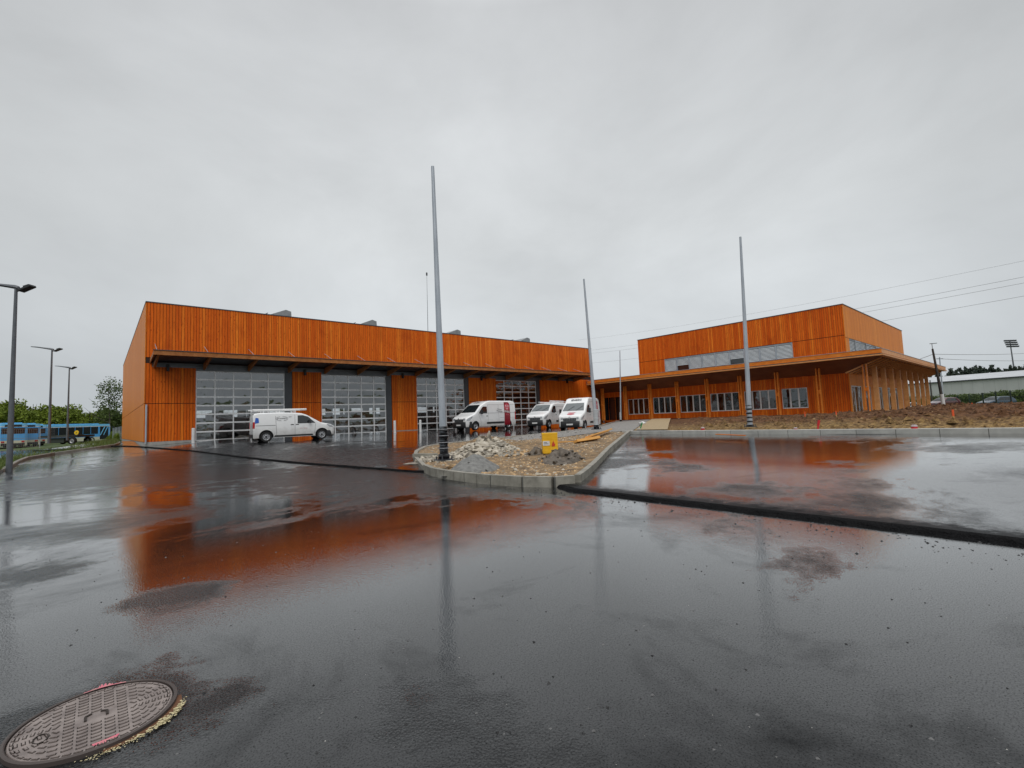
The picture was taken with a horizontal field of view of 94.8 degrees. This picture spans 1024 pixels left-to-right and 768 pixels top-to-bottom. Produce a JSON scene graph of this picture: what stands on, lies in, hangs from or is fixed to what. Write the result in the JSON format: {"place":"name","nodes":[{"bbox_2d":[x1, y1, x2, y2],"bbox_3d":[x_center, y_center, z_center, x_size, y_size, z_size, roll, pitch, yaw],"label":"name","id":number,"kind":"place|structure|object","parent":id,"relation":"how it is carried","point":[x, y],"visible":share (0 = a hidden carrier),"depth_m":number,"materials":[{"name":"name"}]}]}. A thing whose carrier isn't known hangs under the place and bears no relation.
{"place":"outdoors","nodes":[
{"label":"outdoors","id":0,"kind":"place"},
{"bbox_2d":[0,442,78,450],"bbox_3d":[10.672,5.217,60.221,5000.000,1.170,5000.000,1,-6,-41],"label":"ground","id":1,"kind":"structure","parent":0,"point":[47,446],"depth_m":59.95,"materials":[{"name":"green plant"}]},
{"bbox_2d":[0,423,27,447],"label":"bus","id":2,"kind":"object","parent":1,"relation":"on","point":[23,427],"visible":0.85,"depth_m":56.70,"materials":[{"name":"blue"}]},
{"bbox_2d":[0,398,28,422],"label":"bushy tree","id":3,"kind":"object","parent":1,"relation":"on","point":[20,405],"visible":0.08,"depth_m":90.04,"materials":[{"name":"green plant"}]},
{"bbox_2d":[0,284,35,471],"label":"street lamp","id":4,"kind":"object","parent":1,"relation":"on","point":[11,408],"visible":0.94,"depth_m":20.29,"materials":[{"name":"grey metal"}]},
{"bbox_2d":[0,429,40,447],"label":"fence","id":5,"kind":"object","parent":1,"relation":"on","point":[23,438],"visible":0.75,"depth_m":48.06,"materials":[{"name":"metal"}]},
{"bbox_2d":[3,423,40,446],"bbox_3d":[-66.547,6.975,63.608,10.890,3.100,3.040,-5,-5,37],"label":"bus","id":6,"kind":"object","parent":1,"relation":"on","point":[34,427],"visible":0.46,"depth_m":60.87,"materials":[{"name":"blue"}]},
{"bbox_2d":[0,405,44,422],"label":"bushy tree","id":7,"kind":"object","parent":1,"relation":"on","point":[21,414],"visible":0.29,"depth_m":85.15,"materials":[{"name":"green plant"}]},
{"bbox_2d":[3,403,61,424],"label":"bushy tree","id":8,"kind":"object","parent":1,"relation":"on","point":[44,409],"visible":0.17,"depth_m":87.80,"materials":[{"name":"green plant"}]},
{"bbox_2d":[36,424,47,444],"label":"bus","id":9,"kind":"object","parent":1,"relation":"on","point":[43,441],"visible":0.27,"depth_m":67.10,"materials":[{"name":"blue"}]},
{"bbox_2d":[31,346,62,443],"bbox_3d":[-39.796,0.901,40.102,2.289,8.335,0.320,-2,-4,-9],"label":"street lamp","id":10,"kind":"object","parent":1,"relation":"on","point":[50,410],"visible":1,"depth_m":40.12,"materials":[{"name":"grey metal"}]},
{"bbox_2d":[36,403,82,423],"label":"bushy tree","id":11,"kind":"object","parent":1,"relation":"on","point":[56,417],"visible":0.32,"depth_m":88.97,"materials":[{"name":"green plant"}]},
{"bbox_2d":[57,408,95,423],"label":"bushy tree","id":12,"kind":"object","parent":1,"relation":"on","point":[72,413],"visible":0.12,"depth_m":89.93,"materials":[{"name":"green plant"}]},
{"bbox_2d":[47,423,114,443],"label":"bus","id":13,"kind":"object","parent":1,"relation":"on","point":[99,431],"visible":0.36,"depth_m":74.95,"materials":[{"name":"blue"}]},
{"bbox_2d":[70,410,97,423],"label":"bushy tree","id":14,"kind":"object","parent":1,"relation":"on","point":[85,420],"visible":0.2,"depth_m":90.50,"materials":[{"name":"green plant"}]},
{"bbox_2d":[88,407,111,423],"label":"bushy tree","id":15,"kind":"object","parent":1,"relation":"on","point":[99,421],"visible":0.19,"depth_m":90.02,"materials":[{"name":"green plant"}]},
{"bbox_2d":[86,376,122,433],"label":"tall tree","id":16,"kind":"object","parent":1,"relation":"on","point":[114,410],"visible":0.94,"depth_m":85.83,"materials":[{"name":"green plant"}]},
{"bbox_2d":[101,412,121,432],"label":"bushy tree","id":17,"kind":"object","parent":1,"relation":"on","point":[116,422],"visible":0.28,"depth_m":88.67,"materials":[{"name":"green plant"}]},
{"bbox_2d":[112,432,121,440],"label":"shrub","id":18,"kind":"object","parent":1,"relation":"on","point":[117,436],"visible":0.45,"depth_m":67.42,"materials":[{"name":"green plant"}]},
{"bbox_2d":[939,357,943,393],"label":"utility pole","id":19,"kind":"object","parent":1,"relation":"on","point":[941,375],"visible":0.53,"depth_m":70.02,"materials":[{"name":"grey metal"}]},
{"bbox_2d":[931,397,960,404],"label":"parked car","id":20,"kind":"object","parent":1,"relation":"on","point":[948,400],"visible":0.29,"depth_m":71.17,"materials":[{"name":"paint"}]},
{"bbox_2d":[946,368,952,375],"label":"pine tree","id":21,"kind":"object","parent":1,"relation":"on","point":[950,372],"visible":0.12,"depth_m":217.75,"materials":[{"name":"green plant"}]},
{"bbox_2d":[909,392,990,405],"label":"hedge","id":22,"kind":"object","parent":1,"relation":"on","point":[934,397],"visible":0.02,"depth_m":87.03,"materials":[{"name":"green plant"}]},
{"bbox_2d":[908,370,1023,399],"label":"warehouse","id":23,"kind":"structure","parent":1,"relation":"on","point":[970,384],"depth_m":137.98,"materials":[{"name":"grey"}]},
{"bbox_2d":[961,366,972,374],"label":"pine tree","id":24,"kind":"object","parent":1,"relation":"on","point":[966,371],"visible":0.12,"depth_m":210.44,"materials":[{"name":"green plant"}]},
{"bbox_2d":[939,391,1019,403],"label":"hedge","id":25,"kind":"object","parent":1,"relation":"on","point":[966,399],"visible":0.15,"depth_m":81.61,"materials":[{"name":"green plant"}]},
{"bbox_2d":[975,366,985,373],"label":"pine tree","id":26,"kind":"object","parent":1,"relation":"on","point":[979,370],"visible":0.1,"depth_m":204.70,"materials":[{"name":"green plant"}]},
{"bbox_2d":[955,390,1023,402],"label":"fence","id":27,"kind":"object","parent":1,"relation":"on","point":[995,397],"visible":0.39,"depth_m":60.09,"materials":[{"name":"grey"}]},
{"bbox_2d":[988,364,995,372],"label":"pine tree","id":28,"kind":"object","parent":1,"relation":"on","point":[992,369],"visible":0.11,"depth_m":222.63,"materials":[{"name":"green plant"}]},
{"bbox_2d":[986,389,1023,401],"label":"hedge","id":29,"kind":"object","parent":1,"relation":"on","point":[991,394],"visible":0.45,"depth_m":76.78,"materials":[{"name":"green plant"}]},
{"bbox_2d":[0,438,1023,767],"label":"road","id":30,"kind":"structure","parent":0,"point":[312,546],"depth_m":3.23,"materials":[{"name":"asphalt"}]},
{"bbox_2d":[0,441,119,472],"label":"kerb","id":31,"kind":"structure","parent":30,"relation":"on","point":[16,462],"depth_m":30.22,"materials":[{"name":"grey"}]},
{"bbox_2d":[0,679,186,767],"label":"manhole cover","id":32,"kind":"object","parent":30,"relation":"on","point":[106,717],"visible":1,"depth_m":2.27,"materials":[{"name":"grey metal"}]},
{"bbox_2d":[423,464,574,487],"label":"kerb","id":33,"kind":"structure","parent":30,"relation":"on","point":[518,481],"depth_m":9.97,"materials":[{"name":"concrete"}]},
{"bbox_2d":[4,469,1023,765],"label":"loose chippings","id":34,"kind":"object","parent":30,"relation":"on","point":[534,641],"visible":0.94,"depth_m":2.72,"materials":[{"name":"black"}]},
{"bbox_2d":[33,446,1023,545],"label":"pavement edge","id":35,"kind":"object","parent":30,"relation":"on","point":[951,533],"visible":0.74,"depth_m":6.08,"materials":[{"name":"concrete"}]},
{"bbox_2d":[421,473,1023,556],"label":"edge chippings","id":36,"kind":"object","parent":30,"relation":"on","point":[759,520],"visible":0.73,"depth_m":5.92,"materials":[{"name":"black"}]},
{"bbox_2d":[0,0,1023,417],"label":"sky","id":37,"kind":"structure","parent":0,"point":[256,156],"materials":[{"name":"grey"}]},
{"bbox_2d":[43,421,1023,537],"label":"pavement","id":38,"kind":"structure","parent":0,"point":[968,482],"depth_m":9.53,"materials":[{"name":"asphalt"}]},
{"bbox_2d":[191,428,194,443],"bbox_3d":[-20.715,3.366,30.581,0.300,1.000,0.300,1,-6,-41],"label":"bollard","id":39,"kind":"object","parent":38,"relation":"on","point":[193,437],"visible":1,"depth_m":30.50,"materials":[{"name":"metal"}]},
{"bbox_2d":[249,408,333,441],"bbox_3d":[-14.256,2.650,30.666,4.945,2.047,2.424,1,-5,-35],"label":"van","id":40,"kind":"object","parent":38,"relation":"on","point":[265,427],"visible":0.99,"depth_m":29.63,"materials":[{"name":"white paint"}]},
{"bbox_2d":[122,272,591,445],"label":"garage building","id":41,"kind":"structure","parent":38,"relation":"on","point":[183,365],"depth_m":40.46,"materials":[{"name":"wood"},{"name":"glass"},{"name":"dark grey steel"}]},
{"bbox_2d":[195,371,284,440],"bbox_3d":[-19.563,1.535,34.127,5.700,4.822,0.068,1,-6,-41],"label":"door","id":42,"kind":"structure","parent":41,"relation":"in","point":[214,379],"depth_m":33.77,"materials":[{"name":"metal"}]},
{"bbox_2d":[321,375,385,433],"bbox_3d":[-13.246,1.710,39.660,5.600,4.855,0.068,1,-6,-41],"label":"door","id":43,"kind":"structure","parent":41,"relation":"in","point":[334,382],"depth_m":39.62,"materials":[{"name":"metal"}]},
{"bbox_2d":[416,378,464,429],"bbox_3d":[-6.815,1.887,45.292,5.400,4.889,0.068,1,-6,-41],"label":"door","id":44,"kind":"structure","parent":41,"relation":"in","point":[426,384],"depth_m":44.94,"materials":[{"name":"metal"}]},
{"bbox_2d":[496,380,536,425],"bbox_3d":[0.537,2.091,51.730,5.950,4.928,0.068,1,-6,-41],"label":"door","id":45,"kind":"structure","parent":41,"relation":"in","point":[503,386],"depth_m":52.04,"materials":[{"name":"metal"}]},
{"bbox_2d":[453,401,515,429],"bbox_3d":[-2.452,2.764,41.576,2.623,2.503,6.095,-6,-6,42],"label":"van","id":46,"kind":"object","parent":38,"relation":"on","point":[476,415],"visible":1,"depth_m":40.67,"materials":[{"name":"white paint"}]},
{"bbox_2d":[413,421,619,468],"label":"kerb","id":47,"kind":"structure","parent":38,"relation":"on","point":[421,463],"depth_m":22.90,"materials":[{"name":"concrete"}]},
{"bbox_2d":[419,432,623,476],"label":"island soil","id":48,"kind":"structure","parent":38,"relation":"on","point":[590,457],"depth_m":14.56,"materials":[{"name":"soil"}]},
{"bbox_2d":[412,453,437,457],"bbox_3d":[-3.090,2.552,16.736,1.000,0.160,0.220,-5,-5,28],"label":"kerb stone","id":49,"kind":"object","parent":48,"relation":"on","point":[419,455],"visible":0.61,"depth_m":16.68,"materials":[{"name":"concrete"}]},
{"bbox_2d":[405,452,465,463],"bbox_3d":[-2.264,2.499,16.242,1.986,0.262,2.812,-4,-4,20],"label":"rubble heap","id":50,"kind":"object","parent":48,"relation":"on","point":[427,458],"visible":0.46,"depth_m":15.57,"materials":[{"name":"stone"}]},
{"bbox_2d":[431,166,454,460],"bbox_3d":[-1.984,-2.015,12.939,0.400,8.151,0.400,1,-6,-41],"label":"mast","id":51,"kind":"object","parent":48,"relation":"on","point":[443,442],"visible":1,"depth_m":12.76,"materials":[{"name":"grey metal"}]},
{"bbox_2d":[450,454,499,472],"bbox_3d":[-0.972,2.058,12.231,1.394,0.458,1.848,-3,-4,9],"label":"sand pile","id":52,"kind":"object","parent":48,"relation":"on","point":[474,463],"visible":0.77,"depth_m":11.81,"materials":[{"name":"sand"}]},
{"bbox_2d":[451,436,519,457],"bbox_3d":[-0.993,2.265,17.150,2.483,0.762,3.345,-3,-4,12],"label":"rubble heap","id":53,"kind":"object","parent":48,"relation":"on","point":[497,446],"visible":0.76,"depth_m":16.40,"materials":[{"name":"stone"}]},
{"bbox_2d":[472,441,490,446],"bbox_3d":[-1.066,2.207,16.557,0.722,0.386,0.395,-2,-4,0],"label":"rock","id":54,"kind":"object","parent":53,"relation":"on","point":[483,443],"visible":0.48,"depth_m":16.49,"materials":[{"name":"stone"}]},
{"bbox_2d":[495,449,528,456],"bbox_3d":[-0.030,2.342,16.023,1.271,0.264,1.686,-3,-4,6],"label":"stone heap","id":55,"kind":"object","parent":48,"relation":"on","point":[515,452],"visible":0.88,"depth_m":15.64,"materials":[{"name":"stone"}]},
{"bbox_2d":[526,446,542,455],"bbox_3d":[0.753,2.184,15.211,0.699,0.336,0.832,-5,-5,37],"label":"clay heap","id":56,"kind":"object","parent":48,"relation":"on","point":[535,451],"visible":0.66,"depth_m":15.01,"materials":[{"name":"soil"}]},
{"bbox_2d":[541,432,557,453],"bbox_3d":[1.198,1.871,14.940,0.490,0.640,0.334,-2,-4,-2],"label":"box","id":57,"kind":"object","parent":48,"relation":"on","point":[549,442],"visible":0.92,"depth_m":14.80,"materials":[{"name":"yellow plastic"}]},
{"bbox_2d":[538,448,585,464],"bbox_3d":[1.386,2.001,13.147,1.351,0.459,2.328,-3,-4,5],"label":"clay heap","id":58,"kind":"object","parent":48,"relation":"on","point":[560,456],"visible":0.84,"depth_m":12.73,"materials":[{"name":"soil"}]},
{"bbox_2d":[573,436,599,443],"bbox_3d":[2.896,2.152,18.183,1.162,0.250,0.276,0,-5,-31],"label":"plank","id":59,"kind":"object","parent":48,"relation":"on","point":[586,439],"visible":0.9,"depth_m":18.06,"materials":[{"name":"wood"}]},
{"bbox_3d":[3.915,2.186,20.834,3.069,0.213,1.598,1,-6,-41],"label":"plank","id":60,"kind":"object","parent":48,"relation":"on","visible":0},
{"bbox_2d":[585,428,611,437],"bbox_3d":[3.749,2.086,20.090,0.206,0.258,3.960,-4,-5,24],"label":"plank","id":61,"kind":"object","parent":60,"relation":"on","point":[598,433],"visible":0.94,"depth_m":19.43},
{"bbox_2d":[526,400,565,427],"bbox_3d":[3.459,2.854,44.733,2.622,2.510,5.695,-5,-5,30],"label":"van","id":62,"kind":"object","parent":38,"relation":"on","point":[546,414],"visible":0.83,"depth_m":43.05,"materials":[{"name":"white paint"}]},
{"bbox_2d":[505,428,593,440],"bbox_3d":[2.546,3.127,29.349,2.821,0.380,13.650,-5,-5,34],"label":"gravel strip","id":63,"kind":"object","parent":38,"relation":"on","point":[528,437],"visible":0.57,"depth_m":27.33,"materials":[{"name":"gravel"}]},
{"bbox_2d":[558,397,599,429],"bbox_3d":[5.636,2.455,39.201,2.624,2.623,5.895,-4,-5,24],"label":"van","id":64,"kind":"object","parent":38,"relation":"on","point":[575,412],"visible":0.83,"depth_m":37.48,"materials":[{"name":"white paint"}]},
{"bbox_2d":[575,430,630,481],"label":"kerb","id":65,"kind":"structure","parent":38,"relation":"on","point":[588,470],"depth_m":12.11,"materials":[{"name":"concrete"}]},
{"bbox_2d":[586,303,946,421],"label":"office building","id":66,"kind":"structure","parent":38,"relation":"on","point":[842,357],"depth_m":47.45,"materials":[{"name":"wood"},{"name":"glass"},{"name":"grey steel"}]},
{"bbox_2d":[628,398,648,414],"bbox_3d":[15.407,2.741,57.172,0.110,1.880,2.900,1,-6,-41],"label":"window","id":67,"kind":"structure","parent":66,"relation":"in","point":[636,406],"depth_m":57.15,"materials":[{"name":"glass"}]},
{"bbox_2d":[653,396,675,413],"bbox_3d":[17.726,2.454,54.533,0.110,1.880,2.950,1,-6,-41],"label":"window","id":68,"kind":"structure","parent":66,"relation":"in","point":[656,401],"depth_m":55.12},
{"bbox_2d":[664,358,676,371],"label":"window","id":69,"kind":"structure","parent":66,"relation":"in","point":[670,364],"depth_m":54.10,"materials":[{"name":"grey glass"}]},
{"bbox_2d":[676,356,688,369],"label":"window","id":70,"kind":"structure","parent":66,"relation":"in","point":[683,362],"depth_m":52.99,"materials":[{"name":"grey glass"}]},
{"bbox_2d":[680,394,705,412],"bbox_3d":[20.029,2.169,51.912,0.110,1.880,3.050,1,-6,-41],"label":"window","id":71,"kind":"structure","parent":66,"relation":"in","point":[702,394],"depth_m":51.87,"materials":[{"name":"metal"}]},
{"bbox_2d":[689,355,701,368],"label":"window","id":72,"kind":"structure","parent":66,"relation":"in","point":[695,361],"depth_m":51.87,"materials":[{"name":"grey glass"}]},
{"bbox_2d":[701,353,715,367],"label":"window","id":73,"kind":"structure","parent":66,"relation":"in","point":[708,360],"depth_m":50.76,"materials":[{"name":"grey glass"}]},
{"bbox_2d":[715,351,729,365],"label":"window","id":74,"kind":"structure","parent":66,"relation":"in","point":[722,358],"depth_m":49.64,"materials":[{"name":"grey glass"}]},
{"bbox_2d":[710,392,737,411],"bbox_3d":[22.331,1.884,49.292,0.110,1.880,3.050,1,-6,-41],"label":"window","id":75,"kind":"structure","parent":66,"relation":"in","point":[732,392],"depth_m":49.29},
{"bbox_2d":[729,349,744,364],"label":"window","id":76,"kind":"structure","parent":66,"relation":"in","point":[736,356],"depth_m":48.51,"materials":[{"name":"grey glass"}]},
{"bbox_2d":[748,347,759,361],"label":"window","id":77,"kind":"structure","parent":66,"relation":"in","point":[754,355],"depth_m":47.24,"materials":[{"name":"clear glass"}]},
{"bbox_2d":[744,390,776,409],"bbox_3d":[24.667,1.594,46.634,0.110,1.880,3.050,1,-6,-41],"label":"window","id":78,"kind":"structure","parent":66,"relation":"in","point":[762,390],"depth_m":46.62,"materials":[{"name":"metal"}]},
{"bbox_2d":[759,345,775,360],"bbox_3d":[25.151,-2.960,46.242,0.150,1.620,1.494,1,-6,-41],"label":"window","id":79,"kind":"structure","parent":66,"relation":"in","point":[766,352],"depth_m":46.27,"materials":[{"name":"grey glass"}]},
{"bbox_2d":[775,342,792,358],"bbox_3d":[26.134,-3.082,45.123,0.150,1.620,1.494,1,-6,-41],"label":"window","id":80,"kind":"structure","parent":66,"relation":"in","point":[785,350],"depth_m":45.16,"materials":[{"name":"grey glass"}]},
{"bbox_2d":[782,387,808,408],"bbox_3d":[26.674,1.346,44.351,0.110,1.880,2.150,1,-6,-41],"label":"window","id":81,"kind":"structure","parent":66,"relation":"in","point":[806,387],"depth_m":44.30,"materials":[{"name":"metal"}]},
{"bbox_2d":[849,339,855,350],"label":"window","id":82,"kind":"structure","parent":66,"relation":"in","point":[852,342],"depth_m":42.94,"materials":[{"name":"grey glass"}]},
{"bbox_2d":[851,386,862,411],"bbox_3d":[31.095,1.403,42.406,3.300,2.470,0.090,1,-6,-41],"label":"glazed door","id":83,"kind":"structure","parent":66,"relation":"in","point":[856,390],"depth_m":42.50,"materials":[{"name":"glass"}]},
{"bbox_2d":[855,340,860,349],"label":"window","id":84,"kind":"structure","parent":66,"relation":"in","point":[858,344],"depth_m":44.23,"materials":[{"name":"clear glass"}]},
{"bbox_2d":[866,386,871,410],"bbox_3d":[34.066,1.477,45.009,2.200,2.470,0.090,1,-6,-41],"label":"glazed door","id":85,"kind":"structure","parent":66,"relation":"in","point":[866,386],"depth_m":45.01,"materials":[{"name":"glass"}]},
{"bbox_2d":[879,387,883,408],"bbox_3d":[38.014,1.576,48.467,2.900,2.470,0.090,1,-6,-41],"label":"glazed door","id":86,"kind":"structure","parent":66,"relation":"in","point":[880,388],"depth_m":48.64,"materials":[{"name":"glass"}]},
{"bbox_2d":[887,388,891,408],"bbox_3d":[40.796,1.645,50.905,2.300,2.470,0.090,1,-6,-41],"label":"glazed door","id":87,"kind":"structure","parent":66,"relation":"in","point":[889,395],"depth_m":51.11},
{"bbox_2d":[622,427,1023,433],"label":"kerb","id":88,"kind":"structure","parent":38,"relation":"on","point":[1018,430],"depth_m":14.94,"materials":[{"name":"grey"}]},
{"bbox_2d":[635,418,670,429],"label":"path","id":89,"kind":"structure","parent":0,"point":[658,423],"depth_m":27.84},
{"bbox_2d":[558,401,1023,437],"bbox_3d":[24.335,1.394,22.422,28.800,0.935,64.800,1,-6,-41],"label":"earth","id":90,"kind":"structure","parent":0,"point":[1005,421],"depth_m":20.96,"materials":[{"name":"soil"}]},
{"bbox_2d":[557,419,649,436],"bbox_3d":[7.723,3.544,39.774,6.892,0.458,34.393,-4,-4,18],"label":"gravel bed","id":91,"kind":"object","parent":90,"relation":"on","point":[631,425],"visible":0.73,"depth_m":29.31,"materials":[{"name":"gravel"}]},
{"bbox_2d":[583,279,600,429],"bbox_3d":[4.272,-1.642,25.077,0.425,8.101,0.423,1,-6,-41],"label":"mast","id":92,"kind":"object","parent":91,"relation":"on","point":[595,418],"visible":1,"depth_m":24.93,"materials":[{"name":"grey metal"}]},
{"bbox_2d":[619,351,621,420],"bbox_3d":[12.338,0.243,54.050,0.431,8.167,0.540,1,-6,-41],"label":"mast","id":93,"kind":"object","parent":90,"relation":"on","point":[620,416],"visible":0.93,"depth_m":53.90,"materials":[{"name":"grey metal"}]},
{"bbox_2d":[739,237,756,426],"bbox_3d":[9.764,-2.241,19.881,0.400,8.082,0.424,1,-6,-41],"label":"mast","id":94,"kind":"object","parent":90,"relation":"on","point":[749,413],"visible":1,"depth_m":19.72,"materials":[{"name":"grey metal"}]},
{"bbox_2d":[584,407,1014,434],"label":"earth clods","id":95,"kind":"object","parent":90,"relation":"on","point":[815,421],"visible":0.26,"depth_m":21.71,"materials":[{"name":"soil"}]},
{"bbox_2d":[582,261,1020,339],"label":"overhead wire","id":96,"kind":"object","parent":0,"point":[823,300],"visible":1,"depth_m":90.80,"materials":[{"name":"grey"}]},
{"bbox_2d":[596,277,1021,349],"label":"overhead wire","id":97,"kind":"object","parent":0,"point":[895,301],"visible":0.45,"depth_m":77.72,"materials":[{"name":"grey"}]},
{"bbox_2d":[597,296,1021,362],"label":"overhead wire","id":98,"kind":"object","parent":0,"point":[913,315],"visible":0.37,"depth_m":75.30,"materials":[{"name":"grey"}]},
{"bbox_2d":[599,283,1021,352],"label":"overhead wire","id":99,"kind":"object","parent":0,"point":[907,304],"visible":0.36,"depth_m":76.38,"materials":[{"name":"grey"}]},
{"bbox_2d":[931,402,1023,406],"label":"earth mound","id":100,"kind":"object","parent":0,"point":[986,403],"visible":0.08,"depth_m":35.67,"materials":[{"name":"soil"}]},
{"bbox_2d":[930,343,944,404],"bbox_3d":[47.157,-0.732,51.951,0.904,7.733,0.553,-1,-4,-12],"label":"utility pole","id":101,"kind":"object","parent":100,"relation":"on","point":[942,399],"visible":0.81,"depth_m":51.97,"materials":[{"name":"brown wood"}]},
{"bbox_2d":[941,353,1023,354],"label":"overhead wire","id":102,"kind":"object","parent":101,"relation":"attached to","point":[974,354],"visible":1,"depth_m":60.16,"materials":[{"name":"grey"}]},
{"bbox_2d":[1004,340,1018,366],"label":"floodlight mast","id":103,"kind":"object","parent":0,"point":[1008,341],"visible":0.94,"depth_m":225.96,"materials":[{"name":"grey metal"}]},
{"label":"verge","id":104,"kind":"structure","parent":0,"visible":0},
{"bbox_2d":[0,438,118,469],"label":"weeds","id":105,"kind":"object","parent":104,"relation":"on","point":[108,441],"visible":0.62,"depth_m":33.52,"materials":[{"name":"plant"}]},
{"bbox_2d":[38,428,94,443],"bbox_3d":[-52.859,6.171,55.852,5.000,2.015,2.100,-2,-4,3],"label":"flatbed trailer","id":106,"kind":"object","parent":104,"relation":"on","point":[61,439],"visible":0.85,"depth_m":55.00,"materials":[{"name":"grey metal"}]},
{"bbox_2d":[58,366,76,439],"bbox_3d":[-49.578,2.069,52.139,2.289,8.335,0.320,-2,-4,-1],"label":"street lamp","id":107,"kind":"object","parent":104,"relation":"on","point":[67,424],"visible":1,"depth_m":52.07,"materials":[{"name":"grey metal"}]},
{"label":"lawn","id":108,"kind":"structure","parent":0,"visible":0},
{"bbox_2d":[976,396,1016,403],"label":"parked car","id":109,"kind":"object","parent":108,"relation":"on","point":[991,399],"visible":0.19,"depth_m":65.10,"materials":[{"name":"paint"}]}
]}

